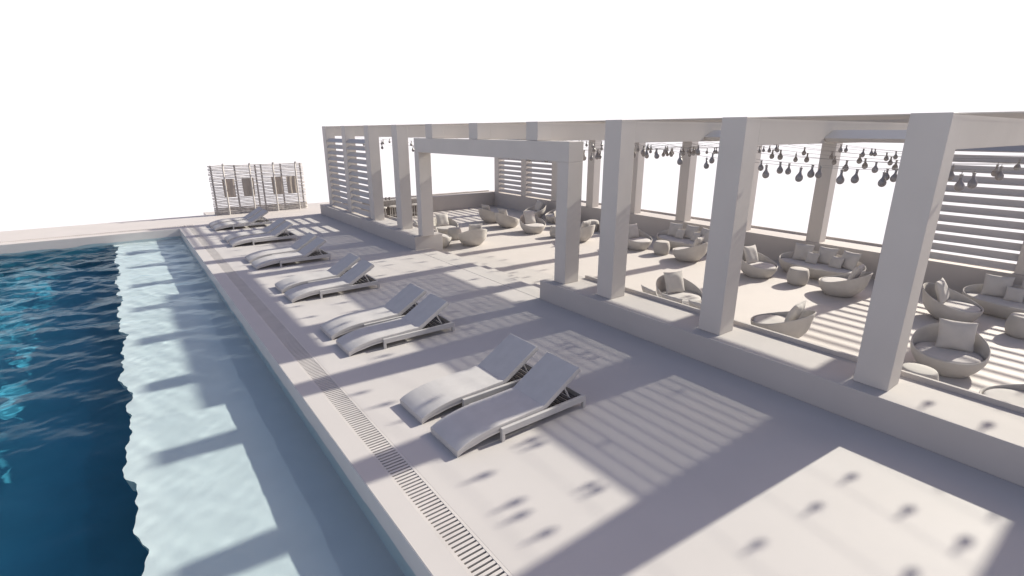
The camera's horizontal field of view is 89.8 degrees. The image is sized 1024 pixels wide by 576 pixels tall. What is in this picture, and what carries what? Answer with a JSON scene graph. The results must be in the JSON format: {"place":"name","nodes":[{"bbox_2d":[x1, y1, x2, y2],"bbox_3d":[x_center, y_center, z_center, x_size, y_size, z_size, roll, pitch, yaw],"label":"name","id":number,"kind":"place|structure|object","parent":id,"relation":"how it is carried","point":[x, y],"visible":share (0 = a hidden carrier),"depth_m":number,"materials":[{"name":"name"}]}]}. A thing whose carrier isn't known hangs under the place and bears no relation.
{"place":"outdoors","nodes":[
{"label":"outdoors","id":0,"kind":"place"},
{"bbox_2d":[0,236,415,575],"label":"pool water","id":1,"kind":"structure","parent":0,"point":[154,421],"depth_m":6.80,"materials":[{"name":"blue liquid"}]},
{"bbox_2d":[439,232,450,247],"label":"tub chair","id":2,"kind":"object","parent":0,"point":[446,238],"visible":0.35,"depth_m":18.22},
{"bbox_2d":[0,191,1023,575],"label":"pool deck","id":3,"kind":"structure","parent":0,"point":[650,459],"depth_m":5.98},
{"bbox_2d":[0,226,183,242],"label":"drain grate","id":4,"kind":"object","parent":3,"relation":"on","point":[90,234],"visible":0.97,"depth_m":18.95,"materials":[{"name":"white"}]},
{"bbox_2d":[0,229,432,575],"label":"pool wall tiles","id":5,"kind":"object","parent":3,"relation":"attached to","point":[415,563],"visible":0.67,"depth_m":7.92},
{"bbox_2d":[221,164,230,214],"bbox_3d":[-12.822,-4.419,23.060,0.110,2.284,0.241,-12,21,-35],"label":"shower pole","id":6,"kind":"object","parent":3,"relation":"on","point":[226,189],"visible":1,"depth_m":23.10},
{"bbox_2d":[209,207,266,227],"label":"sun lounger","id":7,"kind":"object","parent":3,"relation":"on","point":[249,215],"visible":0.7,"depth_m":21.02,"materials":[{"name":"white plastic"}]},
{"bbox_2d":[212,209,271,230],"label":"sun lounger","id":8,"kind":"object","parent":3,"relation":"on","point":[251,221],"visible":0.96,"depth_m":20.32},
{"bbox_2d":[248,163,255,208],"bbox_3d":[-11.959,-4.607,23.681,0.110,2.284,0.241,-12,21,-35],"label":"shower pole","id":9,"kind":"object","parent":3,"relation":"on","point":[251,185],"visible":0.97,"depth_m":23.70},
{"bbox_2d":[224,218,289,241],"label":"sun lounger","id":10,"kind":"object","parent":3,"relation":"on","point":[272,226],"visible":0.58,"depth_m":18.23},
{"bbox_2d":[207,163,307,214],"bbox_3d":[-11.814,-4.691,24.107,4.106,2.197,0.105,-12,21,-35],"label":"stick screen","id":11,"kind":"object","parent":3,"relation":"on","point":[240,208],"visible":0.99,"depth_m":23.99,"materials":[{"name":"beige wood"}]},
{"bbox_2d":[222,178,235,196],"bbox_3d":[-12.808,-4.532,23.267,0.500,0.820,0.048,-14,22,-38],"label":"towel","id":12,"kind":"object","parent":11,"relation":"hanging from","point":[230,185],"visible":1,"depth_m":23.28,"materials":[{"name":"fabric"}]},
{"bbox_2d":[241,178,254,195],"bbox_3d":[-12.168,-4.671,23.727,0.500,0.820,0.048,-10,20,-31],"label":"towel","id":13,"kind":"object","parent":11,"relation":"hanging from","point":[246,185],"visible":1,"depth_m":23.71,"materials":[{"name":"fabric"}]},
{"bbox_2d":[271,176,283,193],"bbox_3d":[-11.153,-4.892,24.457,0.500,0.820,0.048,-12,21,-35],"label":"towel","id":14,"kind":"object","parent":11,"relation":"hanging from","point":[279,184],"visible":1,"depth_m":24.46,"materials":[{"name":"fabric"}]},
{"bbox_2d":[286,176,296,192],"bbox_3d":[-10.626,-5.007,24.836,0.500,0.820,0.048,-14,22,-38],"label":"towel","id":15,"kind":"object","parent":11,"relation":"hanging from","point":[291,184],"visible":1,"depth_m":24.81,"materials":[{"name":"fabric"}]},
{"bbox_2d":[229,221,296,246],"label":"sun lounger","id":16,"kind":"object","parent":3,"relation":"on","point":[277,233],"visible":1,"depth_m":17.59,"materials":[{"name":"white fabric"}]},
{"bbox_2d":[272,162,278,210],"bbox_3d":[-11.160,-4.781,24.256,0.110,2.284,0.241,-12,21,-35],"label":"shower pole","id":17,"kind":"object","parent":3,"relation":"on","point":[275,186],"visible":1,"depth_m":24.29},
{"bbox_2d":[245,232,320,262],"bbox_3d":[-6.936,-1.243,15.543,2.030,0.603,0.765,-12,21,-35],"label":"sun lounger","id":18,"kind":"object","parent":3,"relation":"on","point":[303,241],"visible":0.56,"depth_m":15.51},
{"bbox_2d":[251,237,330,269],"bbox_3d":[-6.401,-1.035,14.863,2.030,0.603,0.765,-12,21,-35],"label":"sun lounger","id":19,"kind":"object","parent":3,"relation":"on","point":[307,251],"visible":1,"depth_m":14.83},
{"bbox_2d":[294,161,300,208],"bbox_3d":[-10.360,-4.955,24.831,0.110,2.284,0.241,-12,21,-35],"label":"shower pole","id":20,"kind":"object","parent":3,"relation":"on","point":[297,184],"visible":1,"depth_m":24.85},
{"bbox_2d":[275,253,365,292],"bbox_3d":[-4.791,-0.409,12.814,2.030,0.603,0.765,-12,21,-35],"label":"sun lounger","id":21,"kind":"object","parent":3,"relation":"on","point":[344,265],"visible":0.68,"depth_m":12.76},
{"bbox_2d":[284,259,379,302],"bbox_3d":[-4.256,-0.201,12.134,2.030,0.603,0.765,-12,21,-35],"label":"sun lounger","id":22,"kind":"object","parent":3,"relation":"on","point":[353,277],"visible":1,"depth_m":12.11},
{"bbox_2d":[185,225,512,575],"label":"drain grate","id":23,"kind":"object","parent":3,"relation":"on","point":[468,549],"visible":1,"depth_m":6.11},
{"bbox_2d":[320,283,425,339],"bbox_3d":[-2.670,0.416,10.115,2.030,0.603,0.765,-12,21,-35],"label":"sun lounger","id":24,"kind":"object","parent":3,"relation":"on","point":[403,301],"visible":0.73,"depth_m":10.04,"materials":[{"name":"white fabric"}]},
{"bbox_2d":[336,293,454,356],"bbox_3d":[-2.135,0.624,9.435,2.030,0.603,0.765,-12,21,-35],"label":"sun lounger","id":25,"kind":"object","parent":3,"relation":"on","point":[421,315],"visible":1,"depth_m":9.40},
{"bbox_2d":[400,334,537,423],"bbox_3d":[-0.555,1.238,7.424,2.030,0.603,0.765,-12,21,-35],"label":"sun lounger","id":26,"kind":"object","parent":3,"relation":"on","point":[507,358],"visible":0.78,"depth_m":7.34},
{"bbox_2d":[430,352,585,457],"bbox_3d":[-0.021,1.446,6.744,2.030,0.603,0.765,-12,21,-35],"label":"sun lounger","id":27,"kind":"object","parent":3,"relation":"on","point":[535,391],"visible":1,"depth_m":6.69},
{"bbox_2d":[0,0,1023,263],"label":"sky","id":28,"kind":"structure","parent":0,"point":[111,111],"materials":[{"name":"white"}]},
{"bbox_2d":[641,285,657,295],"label":"throw pillow","id":29,"kind":"object","parent":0,"point":[645,289],"visible":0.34,"depth_m":10.91,"materials":[{"name":"fabric"}]},
{"bbox_2d":[661,293,682,303],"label":"throw pillow","id":30,"kind":"object","parent":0,"point":[672,298],"visible":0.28,"depth_m":10.38,"materials":[{"name":"fabric"}]},
{"bbox_2d":[689,300,700,308],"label":"throw pillow","id":31,"kind":"object","parent":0,"point":[695,304],"visible":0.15,"depth_m":10.03,"materials":[{"name":"fabric"}]},
{"bbox_2d":[412,206,1023,392],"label":"lounge floor","id":32,"kind":"structure","parent":0,"point":[838,323],"depth_m":13.65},
{"bbox_2d":[320,203,442,251],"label":"wall","id":33,"kind":"structure","parent":32,"relation":"on","point":[389,230],"depth_m":18.32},
{"bbox_2d":[362,197,417,217],"bbox_3d":[-5.504,-3.863,24.828,3.300,0.870,0.620,-12,21,-35],"label":"bar counter","id":34,"kind":"object","parent":32,"relation":"on","point":[388,203],"visible":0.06,"depth_m":24.46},
{"bbox_2d":[389,205,396,216],"bbox_3d":[-5.515,-3.499,23.963,0.400,0.680,0.400,-12,21,-35],"label":"bar stool","id":35,"kind":"object","parent":32,"relation":"on","point":[392,207],"visible":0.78,"depth_m":23.83,"materials":[{"name":"ceramic"}]},
{"bbox_2d":[412,203,416,218],"bbox_3d":[-4.620,-3.694,24.607,0.400,0.680,0.400,-12,21,-35],"label":"bar stool","id":36,"kind":"object","parent":32,"relation":"on","point":[414,204],"visible":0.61,"depth_m":24.51,"materials":[{"name":"ceramic"}]},
{"bbox_2d":[360,190,493,211],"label":"wall","id":37,"kind":"structure","parent":32,"relation":"on","point":[457,200],"depth_m":27.46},
{"bbox_2d":[433,217,457,234],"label":"tub chair","id":38,"kind":"object","parent":32,"relation":"on","point":[444,229],"visible":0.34,"depth_m":20.57,"materials":[{"name":"beige fabric"}]},
{"bbox_2d":[435,213,448,225],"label":"throw pillow","id":39,"kind":"object","parent":38,"relation":"on","point":[442,219],"visible":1,"depth_m":20.62,"materials":[{"name":"fabric"}]},
{"bbox_2d":[448,227,461,239],"bbox_3d":[-2.211,-2.100,19.793,0.544,0.439,0.544,-12,21,-35],"label":"drum stool","id":40,"kind":"object","parent":32,"relation":"on","point":[453,232],"visible":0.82,"depth_m":19.58,"materials":[{"name":"fabric"}]},
{"bbox_2d":[458,229,486,245],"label":"tub chair","id":41,"kind":"object","parent":32,"relation":"on","point":[475,237],"visible":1,"depth_m":18.39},
{"bbox_2d":[469,223,482,229],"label":"throw pillow","id":42,"kind":"object","parent":41,"relation":"on","point":[474,226],"visible":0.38,"depth_m":18.38,"materials":[{"name":"fabric"}]},
{"bbox_2d":[416,248,539,298],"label":"entrance steps","id":43,"kind":"structure","parent":32,"relation":"on","point":[513,282],"depth_m":14.04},
{"bbox_2d":[478,208,496,222],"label":"tub chair","id":44,"kind":"object","parent":32,"relation":"on","point":[486,216],"visible":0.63,"depth_m":23.09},
{"bbox_2d":[481,204,490,210],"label":"throw pillow","id":45,"kind":"object","parent":44,"relation":"on","point":[486,207],"visible":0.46,"depth_m":23.13,"materials":[{"name":"fabric"}]},
{"bbox_2d":[494,213,519,227],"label":"tub chair","id":46,"kind":"object","parent":32,"relation":"on","point":[504,221],"visible":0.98,"depth_m":21.93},
{"bbox_2d":[498,208,507,214],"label":"throw pillow","id":47,"kind":"object","parent":46,"relation":"on","point":[502,211],"visible":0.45,"depth_m":21.94,"materials":[{"name":"fabric"}]},
{"bbox_2d":[519,214,545,233],"bbox_3d":[0.842,-2.634,21.143,1.068,0.680,1.124,-9,19,-29],"label":"tub chair","id":48,"kind":"object","parent":32,"relation":"on","point":[538,226],"visible":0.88,"depth_m":20.87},
{"bbox_2d":[523,211,535,223],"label":"throw pillow","id":49,"kind":"object","parent":48,"relation":"on","point":[529,217],"visible":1,"depth_m":21.16,"materials":[{"name":"fabric"}]},
{"bbox_2d":[523,203,545,217],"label":"tub chair","id":50,"kind":"object","parent":32,"relation":"on","point":[540,213],"visible":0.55,"depth_m":24.39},
{"bbox_2d":[534,200,542,210],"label":"throw pillow","id":51,"kind":"object","parent":50,"relation":"on","point":[538,205],"visible":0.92,"depth_m":24.41,"materials":[{"name":"fabric"}]},
{"bbox_2d":[545,209,555,222],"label":"tub chair","id":52,"kind":"object","parent":32,"relation":"on","point":[549,216],"visible":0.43,"depth_m":23.33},
{"bbox_2d":[550,225,555,237],"bbox_3d":[1.753,-2.227,20.227,0.544,0.439,0.544,-12,21,-35],"label":"drum stool","id":53,"kind":"object","parent":32,"relation":"on","point":[552,230],"visible":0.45,"depth_m":20.05,"materials":[{"name":"fabric"}]},
{"bbox_2d":[580,225,594,241],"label":"tub chair","id":54,"kind":"object","parent":32,"relation":"on","point":[586,233],"visible":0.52,"depth_m":19.03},
{"bbox_2d":[580,220,591,227],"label":"throw pillow","id":55,"kind":"object","parent":54,"relation":"on","point":[586,223],"visible":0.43,"depth_m":19.08,"materials":[{"name":"fabric"}]},
{"bbox_2d":[587,219,598,230],"bbox_3d":[3.383,-2.626,21.543,0.544,0.439,0.544,-12,21,-35],"label":"drum stool","id":56,"kind":"object","parent":32,"relation":"on","point":[595,222],"visible":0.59,"depth_m":21.33,"materials":[{"name":"ceramic"}]},
{"bbox_2d":[628,229,651,250],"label":"tub chair","id":57,"kind":"object","parent":32,"relation":"on","point":[643,241],"visible":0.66,"depth_m":17.95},
{"bbox_2d":[628,224,638,238],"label":"throw pillow","id":58,"kind":"object","parent":57,"relation":"on","point":[633,231],"visible":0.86,"depth_m":18.29,"materials":[{"name":"fabric"}]},
{"bbox_2d":[653,240,669,254],"bbox_3d":[5.082,-1.374,17.440,0.544,0.439,0.544,-12,21,-35],"label":"drum stool","id":59,"kind":"object","parent":32,"relation":"on","point":[661,247],"visible":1,"depth_m":17.25,"materials":[{"name":"fabric"}]},
{"bbox_2d":[656,275,701,303],"bbox_3d":[3.909,0.152,12.012,1.068,0.680,1.124,-6,18,-18],"label":"tub chair","id":60,"kind":"object","parent":32,"relation":"on","point":[692,292],"visible":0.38,"depth_m":12.14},
{"bbox_2d":[663,271,684,293],"bbox_3d":[3.841,-0.131,12.134,0.530,0.530,0.174,-6,-2,-18],"label":"throw pillow","id":61,"kind":"object","parent":60,"relation":"on","point":[674,282],"visible":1,"depth_m":12.06,"materials":[{"name":"fabric"}]},
{"bbox_2d":[657,229,706,253],"bbox_3d":[6.119,-1.686,18.160,1.112,0.620,2.285,-12,21,-35],"label":"round sofa","id":62,"kind":"object","parent":32,"relation":"on","point":[673,241],"visible":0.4,"depth_m":18.13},
{"bbox_2d":[667,222,682,236],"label":"throw pillow","id":63,"kind":"object","parent":62,"relation":"on","point":[673,228],"visible":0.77,"depth_m":18.63,"materials":[{"name":"fabric"}]},
{"bbox_2d":[674,229,685,238],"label":"throw pillow","id":64,"kind":"object","parent":62,"relation":"on","point":[679,234],"visible":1,"depth_m":18.25,"materials":[{"name":"fabric"}]},
{"bbox_2d":[683,224,699,238],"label":"throw pillow","id":65,"kind":"object","parent":62,"relation":"on","point":[689,231],"visible":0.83,"depth_m":18.18,"materials":[{"name":"fabric"}]},
{"bbox_2d":[690,232,701,240],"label":"throw pillow","id":66,"kind":"object","parent":62,"relation":"on","point":[695,235],"visible":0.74,"depth_m":17.78,"materials":[{"name":"fabric"}]},
{"bbox_2d":[700,227,709,242],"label":"throw pillow","id":67,"kind":"object","parent":62,"relation":"on","point":[705,232],"visible":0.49,"depth_m":17.59,"materials":[{"name":"fabric"}]},
{"bbox_2d":[672,242,707,261],"bbox_3d":[5.749,-1.225,16.540,1.068,0.680,1.124,-16,23,-42],"label":"tub chair","id":68,"kind":"object","parent":32,"relation":"on","point":[690,253],"visible":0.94,"depth_m":16.17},
{"bbox_2d":[692,236,704,246],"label":"throw pillow","id":69,"kind":"object","parent":68,"relation":"on","point":[698,241],"visible":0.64,"depth_m":16.15,"materials":[{"name":"fabric"}]},
{"bbox_2d":[491,189,1023,293],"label":"wall","id":70,"kind":"structure","parent":32,"relation":"on","point":[772,243],"depth_m":16.50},
{"bbox_2d":[322,111,1023,390],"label":"pergola","id":71,"kind":"object","parent":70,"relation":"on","point":[933,142],"visible":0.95,"depth_m":9.63,"materials":[{"name":"paint"}]},
{"bbox_2d":[363,139,996,188],"bbox_3d":[0.865,-3.531,13.205,0.128,0.508,25.201,-12,21,-35],"label":"festoon string","id":72,"kind":"object","parent":71,"relation":"hanging from","point":[972,183],"visible":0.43,"depth_m":8.19,"materials":[{"name":"metal"}]},
{"bbox_2d":[356,137,1014,190],"bbox_3d":[0.186,-3.389,12.714,0.128,0.496,25.200,-12,21,-35],"label":"festoon string","id":73,"kind":"object","parent":71,"relation":"hanging from","point":[959,185],"visible":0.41,"depth_m":7.15,"materials":[{"name":"metal"}]},
{"bbox_2d":[380,138,1023,179],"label":"festoon string","id":74,"kind":"object","parent":71,"relation":"hanging from","point":[951,175],"visible":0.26,"depth_m":8.24,"materials":[{"name":"metal"}]},
{"bbox_2d":[457,138,959,165],"bbox_3d":[4.263,-4.262,15.652,0.122,0.528,25.201,-12,21,-35],"label":"festoon string","id":75,"kind":"object","parent":71,"relation":"hanging from","point":[830,157],"visible":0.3,"depth_m":12.19,"materials":[{"name":"metal"}]},
{"bbox_2d":[408,139,1021,179],"bbox_3d":[2.224,-3.830,14.181,0.126,0.503,25.201,-12,21,-35],"label":"festoon string","id":76,"kind":"object","parent":71,"relation":"hanging from","point":[999,175],"visible":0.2,"depth_m":8.83,"materials":[{"name":"metal"}]},
{"bbox_2d":[456,138,1023,170],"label":"festoon string","id":77,"kind":"object","parent":71,"relation":"hanging from","point":[1015,167],"visible":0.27,"depth_m":10.57,"materials":[{"name":"metal"}]},
{"bbox_2d":[500,139,1023,158],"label":"festoon string","id":78,"kind":"object","parent":71,"relation":"hanging from","point":[895,156],"visible":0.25,"depth_m":12.70,"materials":[{"name":"metal"}]},
{"bbox_2d":[504,139,1023,156],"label":"festoon string","id":79,"kind":"object","parent":71,"relation":"hanging from","point":[840,149],"visible":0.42,"depth_m":13.83,"materials":[{"name":"metal"}]},
{"bbox_2d":[573,140,988,160],"bbox_3d":[4.944,-4.431,16.135,0.126,0.485,25.200,-12,21,-35],"label":"festoon string","id":80,"kind":"object","parent":71,"relation":"hanging from","point":[716,151],"visible":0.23,"depth_m":14.87,"materials":[{"name":"metal"}]},
{"bbox_2d":[584,143,998,176],"bbox_3d":[2.904,-3.983,14.669,0.120,0.493,25.201,-12,21,-35],"label":"festoon string","id":81,"kind":"object","parent":71,"relation":"hanging from","point":[895,165],"visible":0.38,"depth_m":10.63,"materials":[{"name":"metal"}]},
{"bbox_2d":[741,249,777,278],"bbox_3d":[7.061,-0.700,14.823,1.068,0.680,1.124,-9,19,-29],"label":"tub chair","id":82,"kind":"object","parent":32,"relation":"on","point":[764,267],"visible":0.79,"depth_m":14.55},
{"bbox_2d":[744,245,757,263],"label":"throw pillow","id":83,"kind":"object","parent":82,"relation":"on","point":[751,254],"visible":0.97,"depth_m":14.83,"materials":[{"name":"fabric"}]},
{"bbox_2d":[540,275,1023,486],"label":"wall","id":84,"kind":"structure","parent":32,"relation":"on","point":[979,431],"depth_m":7.15,"materials":[{"name":"white concrete"}]},
{"bbox_2d":[414,138,583,283],"bbox_3d":[-0.765,-2.372,13.622,0.420,3.018,6.945,-12,21,-35],"label":"entrance portal","id":85,"kind":"object","parent":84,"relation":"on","point":[567,156],"visible":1,"depth_m":11.32,"materials":[{"name":"paint"}]},
{"bbox_2d":[751,310,815,337],"bbox_3d":[5.381,0.688,10.257,1.068,0.680,1.124,-16,23,-42],"label":"tub chair","id":86,"kind":"object","parent":32,"relation":"on","point":[799,327],"visible":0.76,"depth_m":9.88,"materials":[{"name":"white wicker"}]},
{"bbox_2d":[784,300,806,321],"bbox_3d":[5.527,0.508,10.044,0.530,0.530,0.174,-16,43,-42],"label":"throw pillow","id":87,"kind":"object","parent":86,"relation":"on","point":[795,311],"visible":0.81,"depth_m":9.89,"materials":[{"name":"fabric"}]},
{"bbox_2d":[787,266,809,285],"bbox_3d":[7.801,-0.326,14.011,0.544,0.439,0.544,-12,21,-35],"label":"drum stool","id":88,"kind":"object","parent":32,"relation":"on","point":[797,276],"visible":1,"depth_m":13.83,"materials":[{"name":"fabric"}]},
{"bbox_2d":[779,251,865,279],"bbox_3d":[8.823,-0.635,14.719,1.112,0.620,2.285,-12,21,-35],"label":"round sofa","id":89,"kind":"object","parent":32,"relation":"on","point":[817,271],"visible":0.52,"depth_m":14.52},
{"bbox_2d":[792,243,814,260],"bbox_3d":[8.628,-1.059,15.220,0.520,0.520,0.180,15,3,40],"label":"throw pillow","id":90,"kind":"object","parent":89,"relation":"on","point":[801,251],"visible":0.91,"depth_m":15.18,"materials":[{"name":"fabric"}]},
{"bbox_2d":[805,252,819,263],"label":"throw pillow","id":91,"kind":"object","parent":89,"relation":"on","point":[812,258],"visible":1,"depth_m":14.82,"materials":[{"name":"fabric"}]},
{"bbox_2d":[817,246,838,264],"bbox_3d":[9.056,-0.924,14.788,0.178,0.520,0.520,15,4,-40],"label":"throw pillow","id":92,"kind":"object","parent":89,"relation":"on","point":[826,255],"visible":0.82,"depth_m":14.73,"materials":[{"name":"fabric"}]},
{"bbox_2d":[828,256,844,268],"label":"throw pillow","id":93,"kind":"object","parent":89,"relation":"on","point":[836,262],"visible":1,"depth_m":14.33,"materials":[{"name":"fabric"}]},
{"bbox_2d":[841,250,861,270],"bbox_3d":[9.355,-0.761,14.264,0.182,0.520,0.520,19,8,-25],"label":"throw pillow","id":94,"kind":"object","parent":89,"relation":"on","point":[851,260],"visible":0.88,"depth_m":14.16,"materials":[{"name":"fabric"}]},
{"bbox_2d":[818,272,872,297],"bbox_3d":[8.438,-0.160,13.054,1.068,0.680,1.124,-16,23,-42],"label":"tub chair","id":95,"kind":"object","parent":32,"relation":"on","point":[839,286],"visible":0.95,"depth_m":12.77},
{"bbox_2d":[847,264,864,279],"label":"throw pillow","id":96,"kind":"object","parent":95,"relation":"on","point":[856,272],"visible":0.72,"depth_m":12.68,"materials":[{"name":"fabric"}]},
{"bbox_2d":[902,363,938,380],"bbox_3d":[6.392,1.468,8.114,0.544,0.439,0.544,-12,21,-35],"label":"drum stool","id":97,"kind":"object","parent":32,"relation":"on","point":[924,370],"visible":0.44,"depth_m":7.99,"materials":[{"name":"ceramic"}]},
{"bbox_2d":[910,323,990,377],"bbox_3d":[7.601,1.090,8.947,1.068,0.680,1.124,14,22,38],"label":"tub chair","id":98,"kind":"object","parent":32,"relation":"on","point":[949,363],"visible":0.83,"depth_m":8.78,"materials":[{"name":"white wicker"}]},
{"bbox_2d":[935,318,978,352],"bbox_3d":[7.770,0.831,8.979,0.540,0.540,0.196,10,-1,28],"label":"throw pillow","id":99,"kind":"object","parent":98,"relation":"on","point":[956,335],"visible":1,"depth_m":8.92,"materials":[{"name":"fabric"}]},
{"bbox_2d":[922,282,983,322],"bbox_3d":[9.735,0.347,11.396,1.068,0.680,1.124,-8,19,-26],"label":"tub chair","id":100,"kind":"object","parent":32,"relation":"on","point":[957,306],"visible":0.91,"depth_m":11.26,"materials":[{"name":"white wicker"}]},
{"bbox_2d":[935,278,948,303],"bbox_3d":[9.641,0.068,11.508,0.530,0.530,0.174,-13,1,-36],"label":"throw pillow","id":101,"kind":"object","parent":100,"relation":"on","point":[942,290],"visible":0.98,"depth_m":11.37,"materials":[{"name":"fabric"}]},
{"bbox_2d":[962,284,1023,318],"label":"round sofa","id":102,"kind":"object","parent":32,"relation":"on","point":[995,306],"visible":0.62,"depth_m":11.60,"materials":[{"name":"white wicker"}]},
{"bbox_2d":[980,273,1015,297],"bbox_3d":[11.242,-0.043,11.894,0.520,0.520,0.178,15,3,40],"label":"throw pillow","id":103,"kind":"object","parent":102,"relation":"on","point":[994,285],"visible":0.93,"depth_m":11.86,"materials":[{"name":"fabric"}]},
{"bbox_2d":[1002,286,1023,302],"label":"throw pillow","id":104,"kind":"object","parent":102,"relation":"on","point":[1013,294],"visible":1,"depth_m":11.52,"materials":[{"name":"fabric"}]},
{"bbox_2d":[979,384,1023,405],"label":"tub chair","id":105,"kind":"object","parent":32,"relation":"on","point":[1013,393],"visible":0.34,"depth_m":7.51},
{"bbox_2d":[1005,313,1023,338],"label":"drum stool","id":106,"kind":"object","parent":32,"relation":"on","point":[1014,324],"visible":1,"depth_m":10.36,"materials":[{"name":"ceramic"}]}
]}

